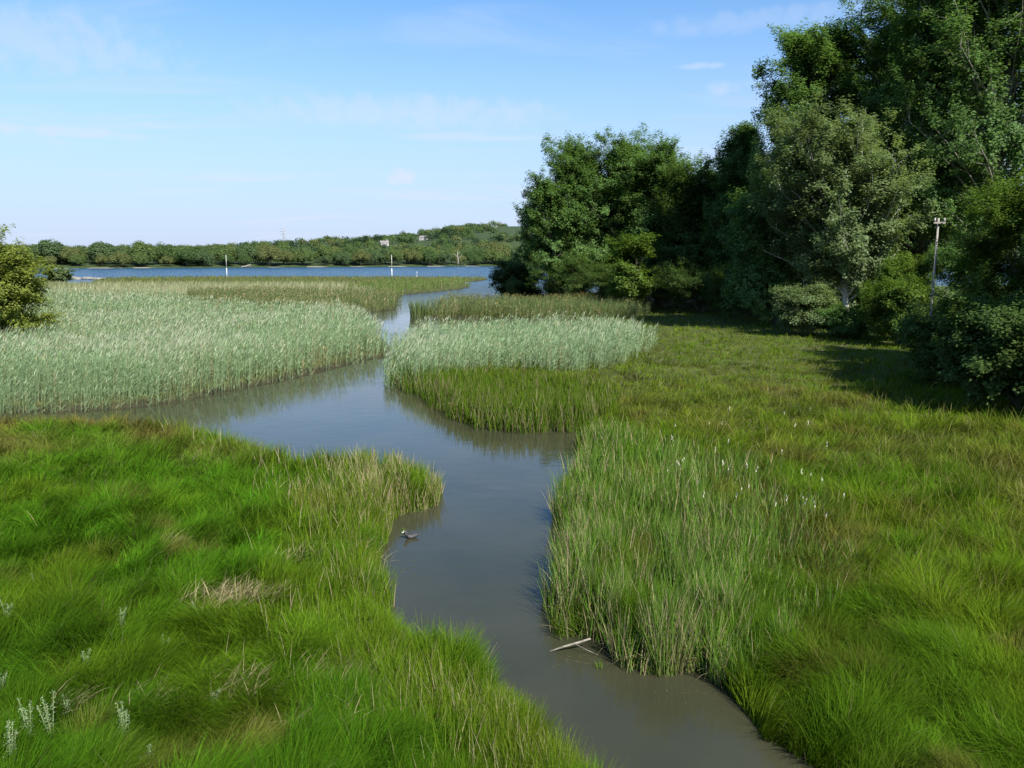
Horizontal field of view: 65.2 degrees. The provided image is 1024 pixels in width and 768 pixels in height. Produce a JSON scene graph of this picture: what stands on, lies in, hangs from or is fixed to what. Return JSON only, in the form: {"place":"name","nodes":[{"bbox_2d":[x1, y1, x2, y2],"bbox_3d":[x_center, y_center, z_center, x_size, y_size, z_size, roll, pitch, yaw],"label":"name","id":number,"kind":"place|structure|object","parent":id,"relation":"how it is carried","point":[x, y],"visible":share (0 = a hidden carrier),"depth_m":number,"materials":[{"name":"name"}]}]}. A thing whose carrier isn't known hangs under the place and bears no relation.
{"place":"outdoors","nodes":[
{"label":"outdoors","id":0,"kind":"place"},
{"bbox_2d":[35,275,487,299],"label":"marsh grass","id":1,"kind":"structure","parent":0,"point":[168,284],"depth_m":162.78,"materials":[{"name":"green plant"}]},
{"bbox_2d":[136,266,406,267],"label":"shore","id":2,"kind":"structure","parent":0,"point":[309,266],"depth_m":527.03,"materials":[{"name":"beige sand"}]},
{"bbox_2d":[0,266,1005,767],"bbox_3d":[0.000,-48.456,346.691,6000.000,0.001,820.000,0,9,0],"label":"water","id":3,"kind":"structure","parent":0,"point":[470,556],"depth_m":18.91,"materials":[{"name":"grey liquid"}]},
{"bbox_2d":[343,276,472,298],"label":"reed bed","id":4,"kind":"object","parent":3,"relation":"in","point":[393,283],"visible":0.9,"depth_m":159.79,"materials":[{"name":"green plant"}]},
{"bbox_2d":[402,530,418,538],"bbox_3d":[-2.375,3.515,18.719,0.421,0.217,0.170,-3,10,-20],"label":"waterbird","id":5,"kind":"object","parent":3,"relation":"on","point":[410,535],"visible":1,"depth_m":18.67,"materials":[{"name":"grey"}]},
{"bbox_2d":[407,297,429,316],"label":"reed tuft","id":6,"kind":"object","parent":3,"relation":"in","point":[418,309],"visible":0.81,"depth_m":87.80,"materials":[{"name":"green plant"}]},
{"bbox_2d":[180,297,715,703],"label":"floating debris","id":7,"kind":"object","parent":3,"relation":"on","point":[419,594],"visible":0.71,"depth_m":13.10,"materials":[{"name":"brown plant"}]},
{"bbox_2d":[382,310,660,386],"bbox_3d":[1.362,-2.991,51.983,18.754,2.887,26.713,0,9,0],"label":"reed bed","id":8,"kind":"object","parent":3,"relation":"in","point":[421,347],"visible":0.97,"depth_m":47.55,"materials":[{"name":"green plant"}]},
{"bbox_2d":[425,290,657,320],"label":"reed bed","id":9,"kind":"object","parent":3,"relation":"in","point":[615,307],"visible":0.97,"depth_m":87.51,"materials":[{"name":"green plant"}]},
{"bbox_2d":[550,638,596,654],"bbox_3d":[0.993,4.374,13.347,0.902,0.292,0.169,2,9,12],"label":"driftwood","id":10,"kind":"object","parent":3,"relation":"in","point":[576,643],"visible":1,"depth_m":13.30,"materials":[{"name":"beige wood"}]},
{"bbox_2d":[0,226,1023,767],"bbox_3d":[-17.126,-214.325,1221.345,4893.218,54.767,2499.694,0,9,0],"label":"ground","id":11,"kind":"structure","parent":0,"point":[334,362],"depth_m":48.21,"materials":[{"name":"green plant"}]},
{"bbox_2d":[0,599,15,617],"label":"flowering weed","id":12,"kind":"object","parent":11,"relation":"on","point":[7,605],"visible":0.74,"depth_m":13.66,"materials":[{"name":"green plant"}]},
{"bbox_2d":[3,719,18,759],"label":"flowering weed","id":13,"kind":"object","parent":11,"relation":"on","point":[10,740],"visible":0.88,"depth_m":9.60,"materials":[{"name":"green plant"}]},
{"bbox_2d":[17,698,35,737],"bbox_3d":[-6.071,4.307,10.036,0.247,0.803,0.157,6,11,33],"label":"flowering weed","id":14,"kind":"object","parent":11,"relation":"on","point":[25,716],"visible":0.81,"depth_m":9.99,"materials":[{"name":"green plant"}]},
{"bbox_2d":[20,252,36,261],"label":"broadleaf tree","id":15,"kind":"object","parent":11,"relation":"on","point":[32,256],"visible":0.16,"depth_m":458.07,"materials":[{"name":"green plant"}]},
{"bbox_2d":[0,223,66,343],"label":"shrub","id":16,"kind":"object","parent":11,"relation":"on","point":[14,273],"visible":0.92,"depth_m":51.85,"materials":[{"name":"green plant"}]},
{"bbox_2d":[37,690,57,739],"bbox_3d":[-5.867,4.305,10.143,0.213,0.773,0.258,-2,9,-15],"label":"flowering weed","id":17,"kind":"object","parent":11,"relation":"on","point":[49,723],"visible":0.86,"depth_m":10.12,"materials":[{"name":"green plant"}]},
{"bbox_2d":[32,238,65,264],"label":"broadleaf tree","id":18,"kind":"object","parent":11,"relation":"on","point":[46,248],"visible":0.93,"depth_m":470.09,"materials":[{"name":"green plant"}]},
{"bbox_2d":[43,256,56,263],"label":"broadleaf tree","id":19,"kind":"object","parent":11,"relation":"on","point":[51,259],"visible":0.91,"depth_m":463.84,"materials":[{"name":"green plant"}]},
{"bbox_2d":[42,266,74,281],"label":"shrub","id":20,"kind":"object","parent":11,"relation":"on","point":[62,275],"visible":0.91,"depth_m":187.09,"materials":[{"name":"green plant"}]},
{"bbox_2d":[61,694,71,715],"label":"flowering weed","id":21,"kind":"object","parent":11,"relation":"on","point":[67,704],"visible":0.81,"depth_m":10.66,"materials":[{"name":"green plant"}]},
{"bbox_2d":[59,245,85,264],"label":"broadleaf tree","id":22,"kind":"object","parent":11,"relation":"on","point":[70,251],"visible":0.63,"depth_m":474.75,"materials":[{"name":"green plant"}]},
{"bbox_2d":[67,253,85,265],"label":"broadleaf tree","id":23,"kind":"object","parent":11,"relation":"on","point":[76,258],"visible":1,"depth_m":468.88,"materials":[{"name":"green plant"}]},
{"bbox_2d":[94,253,107,265],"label":"broadleaf tree","id":24,"kind":"object","parent":11,"relation":"on","point":[100,258],"visible":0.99,"depth_m":475.53,"materials":[{"name":"green plant"}]},
{"bbox_2d":[88,240,117,263],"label":"broadleaf tree","id":25,"kind":"object","parent":11,"relation":"on","point":[95,248],"visible":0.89,"depth_m":482.95,"materials":[{"name":"green plant"}]},
{"bbox_2d":[107,252,131,266],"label":"broadleaf tree","id":26,"kind":"object","parent":11,"relation":"on","point":[120,258],"visible":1,"depth_m":474.74,"materials":[{"name":"green plant"}]},
{"bbox_2d":[112,247,129,262],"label":"broadleaf tree","id":27,"kind":"object","parent":11,"relation":"on","point":[119,250],"visible":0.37,"depth_m":489.75,"materials":[{"name":"green plant"}]},
{"bbox_2d":[117,607,126,628],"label":"flowering weed","id":28,"kind":"object","parent":11,"relation":"on","point":[122,616],"visible":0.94,"depth_m":13.32,"materials":[{"name":"green plant"}]},
{"bbox_2d":[115,701,129,732],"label":"flowering weed","id":29,"kind":"object","parent":11,"relation":"on","point":[123,715],"visible":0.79,"depth_m":10.06,"materials":[{"name":"green plant"}]},
{"bbox_2d":[130,251,148,266],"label":"broadleaf tree","id":30,"kind":"object","parent":11,"relation":"on","point":[140,257],"visible":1,"depth_m":480.67,"materials":[{"name":"green plant"}]},
{"bbox_2d":[127,240,159,264],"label":"broadleaf tree","id":31,"kind":"object","parent":11,"relation":"on","point":[140,246],"visible":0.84,"depth_m":489.11,"materials":[{"name":"green plant"}]},
{"bbox_2d":[158,256,172,265],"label":"broadleaf tree","id":32,"kind":"object","parent":11,"relation":"on","point":[164,260],"visible":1,"depth_m":488.16,"materials":[{"name":"green plant"}]},
{"bbox_2d":[154,241,177,263],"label":"broadleaf tree","id":33,"kind":"object","parent":11,"relation":"on","point":[168,250],"visible":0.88,"depth_m":500.09,"materials":[{"name":"green plant"}]},
{"bbox_2d":[173,247,197,265],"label":"broadleaf tree","id":34,"kind":"object","parent":11,"relation":"on","point":[181,255],"visible":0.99,"depth_m":492.04,"materials":[{"name":"green plant"}]},
{"bbox_2d":[0,284,400,414],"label":"reed bed","id":35,"kind":"object","parent":11,"relation":"on","point":[88,352],"visible":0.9,"depth_m":45.21,"materials":[{"name":"green plant"}]},
{"bbox_2d":[192,244,213,263],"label":"broadleaf tree","id":36,"kind":"object","parent":11,"relation":"on","point":[195,249],"visible":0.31,"depth_m":506.92,"materials":[{"name":"green plant"}]},
{"bbox_2d":[194,248,214,265],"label":"broadleaf tree","id":37,"kind":"object","parent":11,"relation":"on","point":[205,256],"visible":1,"depth_m":495.33,"materials":[{"name":"green plant"}]},
{"bbox_2d":[213,246,237,261],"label":"broadleaf tree","id":38,"kind":"object","parent":11,"relation":"on","point":[230,251],"visible":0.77,"depth_m":509.36,"materials":[{"name":"green plant"}]},
{"bbox_2d":[219,254,235,265],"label":"broadleaf tree","id":39,"kind":"object","parent":11,"relation":"on","point":[226,259],"visible":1,"depth_m":504.06,"materials":[{"name":"green plant"}]},
{"bbox_2d":[238,254,251,264],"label":"broadleaf tree","id":40,"kind":"object","parent":11,"relation":"on","point":[244,258],"visible":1,"depth_m":510.41,"materials":[{"name":"green plant"}]},
{"bbox_2d":[235,243,257,263],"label":"broadleaf tree","id":41,"kind":"object","parent":11,"relation":"on","point":[248,250],"visible":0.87,"depth_m":520.37,"materials":[{"name":"green plant"}]},
{"bbox_2d":[253,242,269,263],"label":"broadleaf tree","id":42,"kind":"object","parent":11,"relation":"on","point":[264,245],"visible":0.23,"depth_m":525.01,"materials":[{"name":"green plant"}]},
{"bbox_2d":[256,244,282,265],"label":"broadleaf tree","id":43,"kind":"object","parent":11,"relation":"on","point":[268,254],"visible":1,"depth_m":512.09,"materials":[{"name":"green plant"}]},
{"bbox_2d":[279,250,294,264],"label":"broadleaf tree","id":44,"kind":"object","parent":11,"relation":"on","point":[287,257],"visible":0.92,"depth_m":520.95,"materials":[{"name":"green plant"}]},
{"bbox_2d":[180,284,401,320],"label":"reed bed","id":45,"kind":"object","parent":11,"relation":"on","point":[299,295],"visible":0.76,"depth_m":106.05,"materials":[{"name":"green plant"}]},
{"bbox_2d":[289,243,316,263],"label":"broadleaf tree","id":46,"kind":"object","parent":11,"relation":"on","point":[299,248],"visible":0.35,"depth_m":531.95,"materials":[{"name":"green plant"}]},
{"bbox_2d":[292,248,315,264],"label":"broadleaf tree","id":47,"kind":"object","parent":11,"relation":"on","point":[302,255],"visible":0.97,"depth_m":524.15,"materials":[{"name":"green plant"}]},
{"bbox_2d":[0,407,627,767],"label":"grass","id":48,"kind":"structure","parent":11,"relation":"on","point":[371,684],"depth_m":13.15,"materials":[{"name":"green plant"}]},
{"bbox_2d":[315,245,332,263],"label":"broadleaf tree","id":49,"kind":"object","parent":11,"relation":"on","point":[322,250],"visible":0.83,"depth_m":544.55,"materials":[{"name":"green plant"}]},
{"bbox_2d":[317,255,332,264],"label":"broadleaf tree","id":50,"kind":"object","parent":11,"relation":"on","point":[324,258],"visible":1,"depth_m":531.48,"materials":[{"name":"green plant"}]},
{"bbox_2d":[328,251,339,263],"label":"broadleaf tree","id":51,"kind":"object","parent":11,"relation":"on","point":[333,255],"visible":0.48,"depth_m":542.50,"materials":[{"name":"green plant"}]},
{"bbox_2d":[334,250,351,265],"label":"broadleaf tree","id":52,"kind":"object","parent":11,"relation":"on","point":[341,257],"visible":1,"depth_m":532.04,"materials":[{"name":"green plant"}]},
{"bbox_2d":[341,245,360,263],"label":"broadleaf tree","id":53,"kind":"object","parent":11,"relation":"on","point":[351,249],"visible":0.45,"depth_m":544.43,"materials":[{"name":"green plant"}]},
{"bbox_2d":[351,248,371,265],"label":"broadleaf tree","id":54,"kind":"object","parent":11,"relation":"on","point":[361,255],"visible":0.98,"depth_m":539.08,"materials":[{"name":"green plant"}]},
{"bbox_2d":[366,249,386,264],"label":"broadleaf tree","id":55,"kind":"object","parent":11,"relation":"on","point":[378,256],"visible":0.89,"depth_m":543.37,"materials":[{"name":"green plant"}]},
{"bbox_2d":[378,248,393,263],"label":"broadleaf tree","id":56,"kind":"object","parent":11,"relation":"on","point":[386,251],"visible":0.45,"depth_m":555.39,"materials":[{"name":"green plant"}]},
{"bbox_2d":[386,250,403,264],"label":"broadleaf tree","id":57,"kind":"object","parent":11,"relation":"on","point":[397,255],"visible":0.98,"depth_m":550.96,"materials":[{"name":"green plant"}]},
{"bbox_2d":[401,249,411,263],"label":"broadleaf tree","id":58,"kind":"object","parent":11,"relation":"on","point":[404,252],"visible":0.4,"depth_m":566.19,"materials":[{"name":"green plant"}]},
{"bbox_2d":[405,249,422,264],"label":"broadleaf tree","id":59,"kind":"object","parent":11,"relation":"on","point":[413,256],"visible":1,"depth_m":557.94,"materials":[{"name":"green plant"}]},
{"bbox_2d":[408,244,435,263],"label":"broadleaf tree","id":60,"kind":"object","parent":11,"relation":"on","point":[420,249],"visible":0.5,"depth_m":569.80,"materials":[{"name":"green plant"}]},
{"bbox_2d":[421,248,438,265],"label":"broadleaf tree","id":61,"kind":"object","parent":11,"relation":"on","point":[429,255],"visible":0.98,"depth_m":558.49,"materials":[{"name":"green plant"}]},
{"bbox_2d":[437,251,452,264],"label":"broadleaf tree","id":62,"kind":"object","parent":11,"relation":"on","point":[445,256],"visible":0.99,"depth_m":565.57,"materials":[{"name":"green plant"}]},
{"bbox_2d":[447,249,459,263],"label":"broadleaf tree","id":63,"kind":"object","parent":11,"relation":"on","point":[451,251],"visible":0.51,"depth_m":577.97,"materials":[{"name":"green plant"}]},
{"bbox_2d":[453,255,466,264],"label":"broadleaf tree","id":64,"kind":"object","parent":11,"relation":"on","point":[462,259],"visible":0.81,"depth_m":573.95,"materials":[{"name":"green plant"}]},
{"bbox_2d":[468,254,482,264],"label":"broadleaf tree","id":65,"kind":"object","parent":11,"relation":"on","point":[473,258],"visible":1,"depth_m":572.92,"materials":[{"name":"green plant"}]},
{"bbox_2d":[474,249,486,263],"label":"broadleaf tree","id":66,"kind":"object","parent":11,"relation":"on","point":[479,253],"visible":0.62,"depth_m":584.28,"materials":[{"name":"green plant"}]},
{"bbox_2d":[481,249,503,263],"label":"broadleaf tree","id":67,"kind":"object","parent":11,"relation":"on","point":[489,254],"visible":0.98,"depth_m":582.65,"materials":[{"name":"green plant"}]},
{"bbox_2d":[486,241,510,261],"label":"broadleaf tree","id":68,"kind":"object","parent":11,"relation":"on","point":[497,247],"visible":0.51,"depth_m":595.31,"materials":[{"name":"green plant"}]},
{"bbox_2d":[1,220,1012,264],"bbox_3d":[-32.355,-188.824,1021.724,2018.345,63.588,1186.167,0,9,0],"label":"woodland","id":69,"kind":"object","parent":11,"relation":"on","point":[336,244],"visible":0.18,"depth_m":874.54,"materials":[{"name":"green plant"}]},
{"bbox_2d":[508,246,523,259],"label":"broadleaf tree","id":70,"kind":"object","parent":11,"relation":"on","point":[514,250],"visible":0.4,"depth_m":601.22,"materials":[{"name":"green plant"}]},
{"bbox_2d":[488,255,546,299],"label":"shrub","id":71,"kind":"object","parent":11,"relation":"on","point":[511,276],"visible":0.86,"depth_m":109.98,"materials":[{"name":"green plant"}]},
{"bbox_2d":[511,187,602,288],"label":"poplar tree","id":72,"kind":"object","parent":11,"relation":"on","point":[523,219],"visible":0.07,"depth_m":119.28,"materials":[{"name":"green plant"}]},
{"bbox_2d":[520,154,605,298],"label":"poplar tree","id":73,"kind":"object","parent":11,"relation":"on","point":[548,196],"visible":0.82,"depth_m":101.02,"materials":[{"name":"green plant"}]},
{"bbox_2d":[523,249,622,298],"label":"shrub","id":74,"kind":"object","parent":11,"relation":"on","point":[594,277],"visible":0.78,"depth_m":98.14,"materials":[{"name":"green plant"}]},
{"bbox_2d":[540,122,690,300],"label":"poplar tree","id":75,"kind":"object","parent":11,"relation":"on","point":[625,150],"visible":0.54,"depth_m":102.45,"materials":[{"name":"green plant"}]},
{"bbox_2d":[603,229,661,312],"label":"shrub","id":76,"kind":"object","parent":11,"relation":"on","point":[631,281],"visible":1,"depth_m":86.72,"materials":[{"name":"green plant"}]},
{"bbox_2d":[599,250,705,307],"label":"shrub","id":77,"kind":"object","parent":11,"relation":"on","point":[659,292],"visible":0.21,"depth_m":94.35,"materials":[{"name":"green plant"}]},
{"bbox_2d":[602,130,706,304],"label":"poplar tree","id":78,"kind":"object","parent":11,"relation":"on","point":[652,175],"visible":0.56,"depth_m":99.40,"materials":[{"name":"green plant"}]},
{"bbox_2d":[652,148,732,306],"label":"poplar tree","id":79,"kind":"object","parent":11,"relation":"on","point":[682,211],"visible":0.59,"depth_m":93.84,"materials":[{"name":"green plant"}]},
{"bbox_2d":[650,253,734,312],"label":"shrub","id":80,"kind":"object","parent":11,"relation":"on","point":[689,286],"visible":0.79,"depth_m":86.22,"materials":[{"name":"green plant"}]},
{"bbox_2d":[535,406,860,689],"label":"rushes","id":81,"kind":"object","parent":11,"relation":"on","point":[692,560],"visible":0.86,"depth_m":15.90,"materials":[{"name":"green plant"}]},
{"bbox_2d":[697,260,773,317],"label":"shrub","id":82,"kind":"object","parent":11,"relation":"on","point":[718,278],"visible":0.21,"depth_m":79.72,"materials":[{"name":"green plant"}]},
{"bbox_2d":[700,120,774,309],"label":"tree","id":83,"kind":"object","parent":11,"relation":"on","point":[733,161],"visible":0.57,"depth_m":88.73,"materials":[{"name":"green plant"}]},
{"bbox_2d":[719,170,821,324],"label":"poplar tree","id":84,"kind":"object","parent":11,"relation":"on","point":[756,274],"visible":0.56,"depth_m":69.71,"materials":[{"name":"green plant"}]},
{"bbox_2d":[768,273,840,334],"bbox_3d":[22.838,-6.090,61.818,5.812,4.865,6.048,0,9,0],"label":"shrub","id":85,"kind":"object","parent":11,"relation":"on","point":[795,307],"visible":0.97,"depth_m":60.97,"materials":[{"name":"green plant"}]},
{"bbox_2d":[748,16,884,304],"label":"poplar tree","id":86,"kind":"object","parent":11,"relation":"on","point":[809,51],"visible":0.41,"depth_m":75.75,"materials":[{"name":"green plant"}]},
{"bbox_2d":[813,302,873,337],"bbox_3d":[25.131,-4.800,60.203,5.061,2.749,5.273,0,9,0],"label":"shrub","id":87,"kind":"object","parent":11,"relation":"on","point":[843,321],"visible":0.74,"depth_m":58.90,"materials":[{"name":"green plant"}]},
{"bbox_2d":[745,88,942,307],"bbox_3d":[26.114,-13.618,64.719,14.356,18.682,15.167,0,9,0],"label":"poplar tree","id":88,"kind":"object","parent":11,"relation":"on","point":[837,173],"visible":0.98,"depth_m":62.01,"materials":[{"name":"green plant"}]},
{"bbox_2d":[829,275,923,315],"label":"shrub","id":89,"kind":"object","parent":11,"relation":"on","point":[858,300],"visible":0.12,"depth_m":69.05,"materials":[{"name":"green plant"}]},
{"bbox_2d":[829,34,952,279],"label":"poplar tree","id":90,"kind":"object","parent":11,"relation":"on","point":[868,102],"visible":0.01,"depth_m":91.26,"materials":[{"name":"green plant"}]},
{"bbox_2d":[855,270,939,345],"bbox_3d":[26.091,-5.026,53.850,5.508,5.232,5.662,0,9,0],"label":"shrub","id":91,"kind":"object","parent":11,"relation":"on","point":[879,320],"visible":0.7,"depth_m":53.53,"materials":[{"name":"green plant"}]},
{"bbox_2d":[867,247,946,328],"bbox_3d":[28.159,-6.358,56.791,5.172,6.767,4.734,0,9,0],"label":"shrub","id":92,"kind":"object","parent":11,"relation":"on","point":[900,267],"visible":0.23,"depth_m":56.02,"materials":[{"name":"green plant"}]},
{"bbox_2d":[822,0,1020,302],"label":"poplar tree","id":93,"kind":"object","parent":11,"relation":"on","point":[878,61],"visible":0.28,"depth_m":74.05,"materials":[{"name":"green plant"}]},
{"bbox_2d":[930,218,945,314],"bbox_3d":[22.480,-4.623,42.746,0.620,8.328,0.245,0,9,0],"label":"utility pole","id":94,"kind":"object","parent":11,"relation":"on","point":[935,255],"visible":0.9,"depth_m":42.42,"materials":[{"name":"grey wood"}]},
{"bbox_2d":[892,288,991,387],"bbox_3d":[21.492,-2.217,38.110,6.561,4.634,7.111,0,9,0],"label":"shrub","id":95,"kind":"object","parent":11,"relation":"on","point":[918,329],"visible":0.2,"depth_m":37.49,"materials":[{"name":"green plant"}]},
{"bbox_2d":[881,0,1023,262],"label":"poplar tree","id":96,"kind":"object","parent":11,"relation":"on","point":[1002,74],"visible":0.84,"depth_m":66.15,"materials":[{"name":"green plant"}]},
{"bbox_2d":[899,36,1019,290],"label":"poplar tree","id":97,"kind":"object","parent":11,"relation":"on","point":[983,177],"visible":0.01,"depth_m":95.87,"materials":[{"name":"green plant"}]},
{"bbox_2d":[921,227,1013,315],"bbox_3d":[30.720,-6.566,53.759,6.068,8.222,5.607,4,10,26],"label":"shrub","id":98,"kind":"object","parent":11,"relation":"on","point":[940,259],"visible":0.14,"depth_m":53.86,"materials":[{"name":"green plant"}]},
{"bbox_2d":[930,283,1023,410],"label":"shrub","id":99,"kind":"object","parent":11,"relation":"on","point":[987,345],"visible":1,"depth_m":31.07,"materials":[{"name":"green plant"}]},
{"bbox_2d":[945,163,1023,309],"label":"shrub","id":100,"kind":"object","parent":11,"relation":"on","point":[1003,215],"visible":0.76,"depth_m":41.22,"materials":[{"name":"green plant"}]},
{"bbox_2d":[1020,227,1023,298],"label":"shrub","id":101,"kind":"object","parent":11,"relation":"on","point":[1022,249],"visible":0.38,"depth_m":31.80,"materials":[{"name":"green plant"}]},
{"bbox_2d":[0,0,1023,246],"label":"sky","id":102,"kind":"structure","parent":0,"point":[177,122],"materials":[{"name":"blue"}]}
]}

